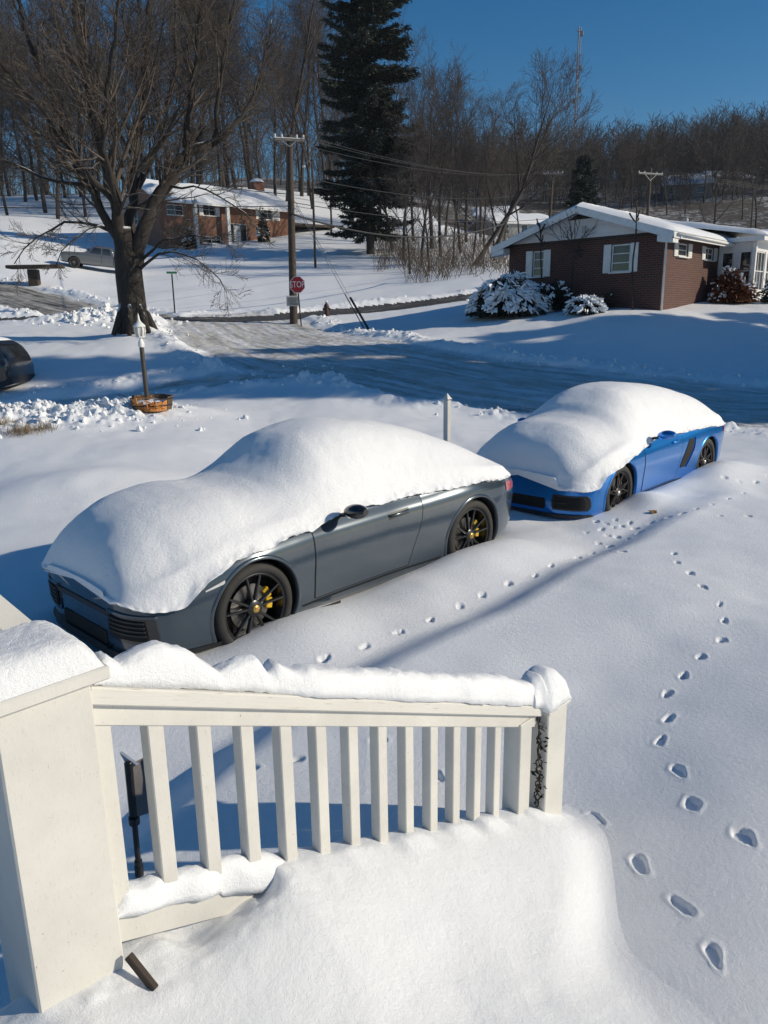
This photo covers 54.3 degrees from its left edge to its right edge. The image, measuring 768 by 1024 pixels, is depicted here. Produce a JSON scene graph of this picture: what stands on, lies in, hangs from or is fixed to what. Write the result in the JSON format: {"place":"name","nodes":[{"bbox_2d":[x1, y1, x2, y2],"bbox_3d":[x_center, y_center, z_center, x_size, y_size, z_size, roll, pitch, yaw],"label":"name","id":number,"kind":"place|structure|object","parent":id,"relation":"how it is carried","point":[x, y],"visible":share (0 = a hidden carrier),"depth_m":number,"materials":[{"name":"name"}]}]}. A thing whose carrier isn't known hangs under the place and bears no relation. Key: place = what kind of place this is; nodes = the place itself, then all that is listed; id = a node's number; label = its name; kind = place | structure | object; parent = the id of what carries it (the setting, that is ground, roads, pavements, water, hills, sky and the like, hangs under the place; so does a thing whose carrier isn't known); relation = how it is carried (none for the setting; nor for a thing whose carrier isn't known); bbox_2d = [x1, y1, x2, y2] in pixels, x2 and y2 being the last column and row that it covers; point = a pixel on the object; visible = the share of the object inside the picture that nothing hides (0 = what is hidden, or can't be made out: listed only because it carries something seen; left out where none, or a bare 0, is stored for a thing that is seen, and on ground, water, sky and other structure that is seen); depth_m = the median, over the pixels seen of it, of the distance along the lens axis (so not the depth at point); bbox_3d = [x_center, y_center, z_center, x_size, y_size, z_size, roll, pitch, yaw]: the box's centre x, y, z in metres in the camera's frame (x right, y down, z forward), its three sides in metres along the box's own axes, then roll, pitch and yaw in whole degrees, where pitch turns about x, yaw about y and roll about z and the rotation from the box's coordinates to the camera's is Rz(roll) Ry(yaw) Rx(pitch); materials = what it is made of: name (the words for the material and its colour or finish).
{"place":"outdoors","nodes":[
{"label":"outdoors","id":0,"kind":"place"},
{"bbox_2d":[0,279,176,316],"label":"side street","id":1,"kind":"structure","parent":0,"point":[45,302],"depth_m":40.81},
{"bbox_2d":[50,370,286,405],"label":"lane","id":2,"kind":"structure","parent":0,"point":[216,378],"depth_m":20.33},
{"bbox_2d":[0,294,472,321],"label":"cross street","id":3,"kind":"structure","parent":0,"point":[389,307],"depth_m":38.90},
{"bbox_2d":[0,187,767,1023],"bbox_3d":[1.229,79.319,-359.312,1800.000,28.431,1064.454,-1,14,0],"label":"snowy ground","id":4,"kind":"structure","parent":0,"point":[636,625],"depth_m":6.18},
{"bbox_2d":[0,337,34,388],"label":"parked suv","id":5,"kind":"object","parent":4,"relation":"on","point":[16,365],"visible":0.91,"depth_m":20.84,"materials":[{"name":"black paint"}]},
{"bbox_2d":[0,14,47,201],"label":"bare tree","id":6,"kind":"object","parent":4,"relation":"on","point":[24,187],"visible":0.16,"depth_m":99.40,"materials":[{"name":"brown plant"}]},
{"bbox_2d":[0,51,51,214],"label":"bare tree","id":7,"kind":"object","parent":4,"relation":"on","point":[3,197],"visible":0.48,"depth_m":85.96,"materials":[{"name":"brown plant"}]},
{"bbox_2d":[0,419,52,438],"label":"grass clump","id":8,"kind":"object","parent":4,"relation":"on","point":[27,429],"visible":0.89,"depth_m":12.64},
{"bbox_2d":[0,32,53,200],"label":"bare tree","id":9,"kind":"object","parent":4,"relation":"on","point":[34,188],"visible":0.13,"depth_m":100.55,"materials":[{"name":"brown plant"}]},
{"bbox_2d":[5,264,64,286],"bbox_3d":[-20.817,-14.116,44.823,3.200,1.286,0.900,-1,14,0],"label":"pedestal table","id":10,"kind":"object","parent":4,"relation":"on","point":[33,274],"visible":0.82,"depth_m":44.53,"materials":[{"name":"brown wood"}]},
{"bbox_2d":[0,0,75,212],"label":"bare tree","id":11,"kind":"object","parent":4,"relation":"on","point":[43,200],"visible":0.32,"depth_m":86.88,"materials":[{"name":"brown plant"}]},
{"bbox_2d":[10,29,101,216],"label":"bare tree","id":12,"kind":"object","parent":4,"relation":"on","point":[84,209],"visible":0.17,"depth_m":85.43,"materials":[{"name":"brown plant"}]},
{"bbox_2d":[0,620,124,1012],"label":"porch pillar","id":13,"kind":"structure","parent":4,"relation":"on","point":[60,937],"depth_m":1.45,"materials":[{"name":"beige paint"}]},
{"bbox_2d":[0,595,30,630],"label":"porch rail","id":14,"kind":"object","parent":13,"relation":"on","point":[11,615],"visible":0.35,"depth_m":1.51,"materials":[{"name":"beige paint"}]},
{"bbox_2d":[0,0,128,218],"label":"bare tree","id":15,"kind":"object","parent":4,"relation":"on","point":[57,192],"visible":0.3,"depth_m":83.56,"materials":[{"name":"brown plant"}]},
{"bbox_2d":[35,0,135,195],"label":"bare tree","id":16,"kind":"object","parent":4,"relation":"on","point":[104,184],"visible":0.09,"depth_m":100.90,"materials":[{"name":"brown plant"}]},
{"bbox_2d":[60,246,114,267],"bbox_3d":[-20.938,-18.696,55.361,5.440,1.800,1.929,3,13,-15],"label":"car","id":17,"kind":"object","parent":4,"relation":"on","point":[99,256],"visible":0.56,"depth_m":54.40,"materials":[{"name":"silver metal"}]},
{"bbox_2d":[54,2,180,162],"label":"bare tree","id":18,"kind":"object","parent":4,"relation":"on","point":[123,147],"visible":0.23,"depth_m":84.95,"materials":[{"name":"brown plant"}]},
{"bbox_2d":[87,0,180,179],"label":"bare tree","id":19,"kind":"object","parent":4,"relation":"on","point":[154,138],"visible":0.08,"depth_m":105.09,"materials":[{"name":"brown plant"}]},
{"bbox_2d":[133,314,149,405],"bbox_3d":[-4.593,-2.707,14.290,0.226,2.124,0.226,-9,16,-29],"label":"lamp post","id":20,"kind":"object","parent":4,"relation":"on","point":[139,329],"visible":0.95,"depth_m":14.18,"materials":[{"name":"metal"}]},
{"bbox_2d":[118,394,172,411],"bbox_3d":[-4.587,-2.125,14.413,1.025,0.323,0.898,-1,14,0],"label":"barrel planter","id":21,"kind":"object","parent":4,"relation":"on","point":[161,402],"visible":0.96,"depth_m":14.23,"materials":[{"name":"brown wood"}]},
{"bbox_2d":[98,0,202,179],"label":"bare tree","id":22,"kind":"object","parent":4,"relation":"on","point":[151,170],"visible":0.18,"depth_m":92.44,"materials":[{"name":"brown plant"}]},
{"bbox_2d":[0,0,302,335],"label":"bare tree","id":23,"kind":"object","parent":4,"relation":"on","point":[130,244],"visible":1,"depth_m":24.43,"materials":[{"name":"brown plant"}]},
{"bbox_2d":[114,5,212,161],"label":"bare tree","id":24,"kind":"object","parent":4,"relation":"on","point":[149,104],"visible":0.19,"depth_m":91.32,"materials":[{"name":"brown plant"}]},
{"bbox_2d":[124,0,241,184],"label":"bare tree","id":25,"kind":"object","parent":4,"relation":"on","point":[196,165],"visible":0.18,"depth_m":85.61,"materials":[{"name":"brown plant"}]},
{"bbox_2d":[121,0,260,184],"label":"bare tree","id":26,"kind":"object","parent":4,"relation":"on","point":[200,162],"visible":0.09,"depth_m":99.99,"materials":[{"name":"brown plant"}]},
{"bbox_2d":[130,0,269,183],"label":"bare tree","id":27,"kind":"object","parent":4,"relation":"on","point":[192,181],"visible":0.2,"depth_m":94.47,"materials":[{"name":"brown plant"}]},
{"bbox_2d":[163,0,263,187],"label":"bare tree","id":28,"kind":"object","parent":4,"relation":"on","point":[220,144],"visible":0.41,"depth_m":85.05,"materials":[{"name":"brown plant"}]},
{"bbox_2d":[162,0,274,185],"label":"bare tree","id":29,"kind":"object","parent":4,"relation":"on","point":[217,146],"visible":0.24,"depth_m":97.18,"materials":[{"name":"brown plant"}]},
{"bbox_2d":[123,178,334,248],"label":"brick house","id":30,"kind":"structure","parent":4,"relation":"on","point":[279,227],"depth_m":75.91,"materials":[{"name":"red brick"}]},
{"bbox_2d":[165,0,299,180],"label":"bare tree","id":31,"kind":"object","parent":4,"relation":"on","point":[251,177],"visible":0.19,"depth_m":98.04,"materials":[{"name":"brown plant"}]},
{"bbox_2d":[173,0,302,188],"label":"bare tree","id":32,"kind":"object","parent":4,"relation":"on","point":[247,174],"visible":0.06,"depth_m":108.56,"materials":[{"name":"brown plant"}]},
{"bbox_2d":[200,48,293,178],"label":"bare tree","id":33,"kind":"object","parent":4,"relation":"on","point":[251,131],"visible":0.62,"depth_m":85.28,"materials":[{"name":"brown plant"}]},
{"bbox_2d":[39,417,512,656],"bbox_3d":[-0.618,-0.088,6.648,2.190,1.486,4.396,12,19,42],"label":"parked car","id":34,"kind":"object","parent":4,"relation":"on","point":[275,521],"visible":1,"depth_m":5.55,"materials":[{"name":"grey metal"}]},
{"bbox_2d":[205,0,348,201],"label":"bare tree","id":35,"kind":"object","parent":4,"relation":"on","point":[296,104],"visible":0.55,"depth_m":91.95,"materials":[{"name":"brown plant"}]},
{"bbox_2d":[230,13,323,195],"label":"bare tree","id":36,"kind":"object","parent":4,"relation":"on","point":[273,100],"visible":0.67,"depth_m":87.23,"materials":[{"name":"brown plant"}]},
{"bbox_2d":[246,20,312,184],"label":"bare tree","id":37,"kind":"object","parent":4,"relation":"on","point":[285,150],"visible":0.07,"depth_m":113.86,"materials":[{"name":"brown plant"}]},
{"bbox_2d":[234,0,334,195],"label":"bare tree","id":38,"kind":"object","parent":4,"relation":"on","point":[302,173],"visible":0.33,"depth_m":99.67,"materials":[{"name":"brown plant"}]},
{"bbox_2d":[246,1,330,195],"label":"bare tree","id":39,"kind":"object","parent":4,"relation":"on","point":[307,150],"visible":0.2,"depth_m":103.11,"materials":[{"name":"brown plant"}]},
{"bbox_2d":[274,133,303,323],"bbox_3d":[-4.112,-12.488,33.925,1.351,8.467,0.473,-3,14,-8],"label":"utility pole","id":40,"kind":"object","parent":4,"relation":"on","point":[292,301],"visible":0.95,"depth_m":33.71,"materials":[{"name":"brown wood"}]},
{"bbox_2d":[290,213,504,237],"bbox_3d":[1.692,-15.525,40.321,0.081,1.615,18.478,11,18,38],"label":"overhead wire","id":41,"kind":"object","parent":40,"relation":"attached to","point":[296,215],"visible":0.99,"depth_m":38.99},
{"bbox_2d":[290,276,304,325],"bbox_3d":[-3.832,-9.366,33.686,0.711,2.359,0.210,3,15,14],"label":"stop sign","id":42,"kind":"object","parent":4,"relation":"on","point":[297,284],"visible":0.99,"depth_m":33.41,"materials":[{"name":"red metal"}]},
{"bbox_2d":[253,1,342,208],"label":"bare tree","id":43,"kind":"object","parent":4,"relation":"on","point":[304,150],"visible":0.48,"depth_m":91.57,"materials":[{"name":"brown plant"}]},
{"bbox_2d":[257,0,343,196],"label":"bare tree","id":44,"kind":"object","parent":4,"relation":"on","point":[316,119],"visible":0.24,"depth_m":99.66,"materials":[{"name":"brown plant"}]},
{"bbox_2d":[297,106,346,232],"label":"bare tree","id":45,"kind":"object","parent":4,"relation":"on","point":[323,176],"visible":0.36,"depth_m":78.40,"materials":[{"name":"brown plant"}]},
{"bbox_2d":[259,0,398,203],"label":"bare tree","id":46,"kind":"object","parent":4,"relation":"on","point":[321,97],"visible":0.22,"depth_m":98.89,"materials":[{"name":"brown plant"}]},
{"bbox_2d":[310,0,426,253],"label":"evergreen tree","id":47,"kind":"object","parent":4,"relation":"on","point":[370,92],"visible":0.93,"depth_m":64.14,"materials":[{"name":"green plant"}]},
{"bbox_2d":[0,740,752,1023],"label":"snowy steps","id":48,"kind":"structure","parent":4,"relation":"on","point":[506,916],"depth_m":1.95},
{"bbox_2d":[120,751,148,878],"bbox_3d":[-0.920,1.219,2.900,0.141,0.669,0.062,-1,14,0],"label":"garden light","id":49,"kind":"object","parent":48,"relation":"on","point":[136,789],"visible":0.56,"depth_m":2.86,"materials":[{"name":"black plastic"}]},
{"bbox_2d":[125,952,157,990],"bbox_3d":[-0.515,0.979,1.591,0.079,0.070,0.014,6,16,26],"label":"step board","id":50,"kind":"object","parent":48,"relation":"on","point":[142,973],"visible":1,"depth_m":1.59,"materials":[{"name":"brown wood"}]},
{"bbox_2d":[90,640,571,941],"bbox_3d":[0.035,0.946,2.326,0.150,1.697,1.853,13,20,43],"label":"porch railing","id":51,"kind":"object","parent":48,"relation":"on","point":[151,688],"visible":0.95,"depth_m":1.92,"materials":[{"name":"white paint"}]},
{"bbox_2d":[531,717,548,807],"bbox_3d":[0.597,0.959,2.853,0.068,0.394,0.070,-1,14,0],"label":"dead vine","id":52,"kind":"object","parent":51,"relation":"attached to","point":[537,768],"visible":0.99,"depth_m":2.85,"materials":[{"name":"brown plant"}]},
{"bbox_2d":[327,5,435,212],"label":"bare tree","id":53,"kind":"object","parent":4,"relation":"on","point":[413,45],"visible":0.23,"depth_m":76.24,"materials":[{"name":"brown plant"}]},
{"bbox_2d":[0,277,767,438],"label":"snow clods","id":54,"kind":"object","parent":4,"relation":"on","point":[37,402],"visible":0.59,"depth_m":15.86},
{"bbox_2d":[354,123,440,258],"bbox_3d":[1.195,-26.342,61.750,7.373,11.264,4.542,-2,14,-6],"label":"bare tree","id":55,"kind":"object","parent":4,"relation":"on","point":[417,195],"visible":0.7,"depth_m":61.94,"materials":[{"name":"brown plant"}]},
{"bbox_2d":[370,159,438,273],"bbox_3d":[1.415,-20.486,52.849,4.420,7.511,4.925,9,17,33],"label":"bare tree","id":56,"kind":"object","parent":4,"relation":"on","point":[405,214],"visible":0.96,"depth_m":52.20,"materials":[{"name":"brown plant"}]},
{"bbox_2d":[392,61,459,241],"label":"bare tree","id":57,"kind":"object","parent":4,"relation":"on","point":[412,198],"visible":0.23,"depth_m":75.27,"materials":[{"name":"brown plant"}]},
{"bbox_2d":[398,146,455,268],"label":"bare tree","id":58,"kind":"object","parent":4,"relation":"on","point":[424,203],"visible":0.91,"depth_m":52.72,"materials":[{"name":"brown plant"}]},
{"bbox_2d":[384,73,485,262],"bbox_3d":[3.654,-25.747,57.518,7.669,13.533,6.979,-4,15,-11],"label":"bare tree","id":59,"kind":"object","parent":4,"relation":"on","point":[421,152],"visible":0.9,"depth_m":56.55,"materials":[{"name":"brown plant"}]},
{"bbox_2d":[362,222,517,282],"bbox_3d":[6.069,-22.627,63.168,16.014,7.920,37.483,-1,14,0],"label":"brush","id":60,"kind":"object","parent":4,"relation":"on","point":[445,257],"visible":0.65,"depth_m":57.04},
{"bbox_2d":[399,57,487,255],"bbox_3d":[4.934,-29.820,63.874,7.662,16.172,8.230,2,15,12],"label":"bare tree","id":61,"kind":"object","parent":4,"relation":"on","point":[441,173],"visible":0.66,"depth_m":63.00,"materials":[{"name":"brown plant"}]},
{"bbox_2d":[404,61,484,252],"bbox_3d":[5.605,-29.490,63.309,7.016,14.873,7.349,-4,15,-11],"label":"bare tree","id":62,"kind":"object","parent":4,"relation":"on","point":[464,135],"visible":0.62,"depth_m":62.49,"materials":[{"name":"brown plant"}]},
{"bbox_2d":[443,393,451,441],"bbox_3d":[0.899,-1.027,10.681,0.100,1.331,0.100,13,20,42],"label":"gate post","id":63,"kind":"object","parent":4,"relation":"on","point":[447,419],"visible":0.52,"depth_m":10.58,"materials":[{"name":"beige paint"}]},
{"bbox_2d":[395,36,501,247],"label":"bare tree","id":64,"kind":"object","parent":4,"relation":"on","point":[428,116],"visible":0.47,"depth_m":68.76,"materials":[{"name":"brown plant"}]},
{"bbox_2d":[424,140,483,263],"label":"bare tree","id":65,"kind":"object","parent":4,"relation":"on","point":[455,189],"visible":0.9,"depth_m":55.54,"materials":[{"name":"brown plant"}]},
{"bbox_2d":[412,42,501,241],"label":"bare tree","id":66,"kind":"object","parent":4,"relation":"on","point":[479,101],"visible":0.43,"depth_m":70.83,"materials":[{"name":"brown plant"}]},
{"bbox_2d":[425,67,494,235],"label":"bare tree","id":67,"kind":"object","parent":4,"relation":"on","point":[447,214],"visible":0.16,"depth_m":83.88,"materials":[{"name":"brown plant"}]},
{"bbox_2d":[441,107,507,251],"bbox_3d":[7.375,-26.974,61.943,5.911,12.108,6.686,-1,14,-1],"label":"bare tree","id":68,"kind":"object","parent":4,"relation":"on","point":[473,148],"visible":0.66,"depth_m":61.32,"materials":[{"name":"brown plant"}]},
{"bbox_2d":[462,131,515,245],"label":"bare tree","id":69,"kind":"object","parent":4,"relation":"on","point":[488,153],"visible":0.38,"depth_m":69.01,"materials":[{"name":"brown plant"}]},
{"bbox_2d":[472,165,511,259],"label":"bare tree","id":70,"kind":"object","parent":4,"relation":"on","point":[491,217],"visible":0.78,"depth_m":60.15,"materials":[{"name":"brown plant"}]},
{"bbox_2d":[463,77,534,236],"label":"bare tree","id":71,"kind":"object","parent":4,"relation":"on","point":[492,130],"visible":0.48,"depth_m":83.65,"materials":[{"name":"brown plant"}]},
{"bbox_2d":[473,126,528,237],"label":"bare tree","id":72,"kind":"object","parent":4,"relation":"on","point":[503,148],"visible":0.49,"depth_m":78.19,"materials":[{"name":"brown plant"}]},
{"bbox_2d":[468,212,548,237],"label":"house","id":73,"kind":"structure","parent":4,"relation":"on","point":[525,225],"depth_m":98.00,"materials":[{"name":"grey"}]},
{"bbox_2d":[464,271,553,317],"bbox_3d":[5.016,-8.831,30.442,3.574,1.926,3.369,-1,14,0],"label":"snowy shrub","id":74,"kind":"object","parent":4,"relation":"on","point":[516,294],"visible":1,"depth_m":29.59,"materials":[{"name":"snow"}]},
{"bbox_2d":[459,45,601,265],"bbox_3d":[11.084,-26.131,56.080,9.815,15.449,7.281,5,15,21],"label":"bare tree","id":75,"kind":"object","parent":4,"relation":"on","point":[519,193],"visible":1,"depth_m":54.76,"materials":[{"name":"brown plant"}]},
{"bbox_2d":[476,56,602,256],"bbox_3d":[12.597,-29.055,62.664,10.144,15.957,7.090,-1,14,0],"label":"bare tree","id":76,"kind":"object","parent":4,"relation":"on","point":[514,177],"visible":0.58,"depth_m":61.41,"materials":[{"name":"brown plant"}]},
{"bbox_2d":[533,279,572,310],"bbox_3d":[6.752,-8.811,30.490,2.189,1.384,2.018,7,16,28],"label":"dark shrub","id":77,"kind":"object","parent":4,"relation":"on","point":[559,295],"visible":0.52,"depth_m":30.04,"materials":[{"name":"green plant"}]},
{"bbox_2d":[546,209,596,298],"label":"ornamental tree","id":78,"kind":"object","parent":4,"relation":"on","point":[571,243],"visible":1,"depth_m":29.92,"materials":[{"name":"brown plant"}]},
{"bbox_2d":[562,294,607,314],"bbox_3d":[7.763,-7.949,28.740,1.694,0.840,1.685,-1,14,0],"label":"snowy shrub","id":79,"kind":"object","parent":4,"relation":"on","point":[587,304],"visible":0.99,"depth_m":28.37,"materials":[{"name":"snow"}]},
{"bbox_2d":[477,381,725,518],"bbox_3d":[2.994,-0.992,9.929,2.170,1.468,4.331,12,19,42],"label":"parked car","id":80,"kind":"object","parent":4,"relation":"on","point":[586,450],"visible":0.89,"depth_m":8.71,"materials":[{"name":"blue paint"}]},
{"bbox_2d":[491,202,767,310],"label":"brick house","id":81,"kind":"structure","parent":4,"relation":"on","point":[684,261],"depth_m":30.09,"materials":[{"name":"brown brick"}]},
{"bbox_2d":[608,244,630,273],"bbox_3d":[9.241,-9.892,29.235,0.899,1.081,0.190,12,19,41],"label":"window","id":82,"kind":"structure","parent":81,"relation":"in","point":[620,262],"depth_m":29.29,"materials":[{"name":"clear glass"}]},
{"bbox_2d":[753,251,765,291],"bbox_3d":[16.126,-10.309,32.116,0.190,1.659,1.390,12,19,41],"label":"window","id":83,"kind":"structure","parent":81,"relation":"in","point":[760,260],"depth_m":32.28,"materials":[{"name":"white glass"}]},
{"bbox_2d":[686,128,758,223],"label":"bare tree","id":84,"kind":"object","parent":4,"relation":"on","point":[728,185],"visible":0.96,"depth_m":96.53,"materials":[{"name":"brown plant"}]},
{"bbox_2d":[707,265,748,302],"bbox_3d":[14.475,-9.477,31.264,1.927,1.614,1.421,-1,14,0],"label":"rusty hedge","id":85,"kind":"object","parent":4,"relation":"on","point":[731,274],"visible":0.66,"depth_m":30.99,"materials":[{"name":"brown plant"}]},
{"bbox_2d":[707,276,760,302],"bbox_3d":[14.571,-9.187,31.118,2.022,1.179,1.705,9,18,35],"label":"rusty hedge","id":86,"kind":"object","parent":4,"relation":"on","point":[745,288],"visible":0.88,"depth_m":30.80,"materials":[{"name":"brown plant"}]},
{"bbox_2d":[0,0,767,194],"label":"sky","id":87,"kind":"structure","parent":0,"point":[650,56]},
{"bbox_2d":[4,164,767,230],"bbox_3d":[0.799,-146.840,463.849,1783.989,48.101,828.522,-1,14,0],"label":"hill","id":88,"kind":"structure","parent":0,"point":[731,216],"depth_m":139.11,"materials":[{"name":"snow"}]},
{"bbox_2d":[3,99,767,208],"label":"wooded hillside","id":89,"kind":"structure","parent":88,"relation":"on","point":[683,167],"depth_m":155.13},
{"bbox_2d":[548,116,602,209],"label":"bare tree","id":90,"kind":"object","parent":88,"relation":"on","point":[575,154],"visible":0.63,"depth_m":128.71,"materials":[{"name":"brown plant"}]},
{"bbox_2d":[562,155,601,208],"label":"evergreen tree","id":91,"kind":"object","parent":88,"relation":"on","point":[583,189],"visible":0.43,"depth_m":103.11,"materials":[{"name":"green plant"}]},
{"bbox_2d":[606,109,647,208],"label":"bare tree","id":92,"kind":"object","parent":88,"relation":"on","point":[631,146],"visible":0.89,"depth_m":136.48,"materials":[{"name":"brown plant"}]},
{"bbox_2d":[604,145,650,209],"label":"bare tree","id":93,"kind":"object","parent":88,"relation":"on","point":[627,176],"visible":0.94,"depth_m":116.06,"materials":[{"name":"brown plant"}]},
{"bbox_2d":[621,152,667,214],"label":"bare tree","id":94,"kind":"object","parent":88,"relation":"on","point":[660,164],"visible":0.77,"depth_m":110.07,"materials":[{"name":"brown plant"}]},
{"bbox_2d":[647,124,680,214],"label":"bare tree","id":95,"kind":"object","parent":88,"relation":"on","point":[667,161],"visible":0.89,"depth_m":128.49,"materials":[{"name":"brown plant"}]},
{"bbox_2d":[660,173,714,198],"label":"house","id":96,"kind":"structure","parent":88,"relation":"on","point":[698,188],"depth_m":148.90,"materials":[{"name":"grey"}]},
{"bbox_2d":[682,112,722,202],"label":"bare tree","id":97,"kind":"object","parent":88,"relation":"on","point":[703,150],"visible":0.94,"depth_m":138.62,"materials":[{"name":"brown plant"}]},
{"bbox_2d":[720,113,761,199],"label":"bare tree","id":98,"kind":"object","parent":88,"relation":"on","point":[741,131],"visible":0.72,"depth_m":138.91,"materials":[{"name":"brown plant"}]},
{"bbox_2d":[720,136,763,219],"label":"bare tree","id":99,"kind":"object","parent":88,"relation":"on","point":[742,176],"visible":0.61,"depth_m":120.66,"materials":[{"name":"brown plant"}]},
{"bbox_2d":[719,114,767,228],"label":"bare tree","id":100,"kind":"object","parent":88,"relation":"on","point":[749,167],"visible":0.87,"depth_m":109.32,"materials":[{"name":"brown plant"}]},
{"bbox_2d":[741,119,767,196],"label":"bare tree","id":101,"kind":"object","parent":88,"relation":"on","point":[766,159],"visible":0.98,"depth_m":100.60,"materials":[{"name":"brown plant"}]},
{"bbox_2d":[164,309,767,427],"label":"street","id":102,"kind":"structure","parent":0,"point":[396,367],"depth_m":21.63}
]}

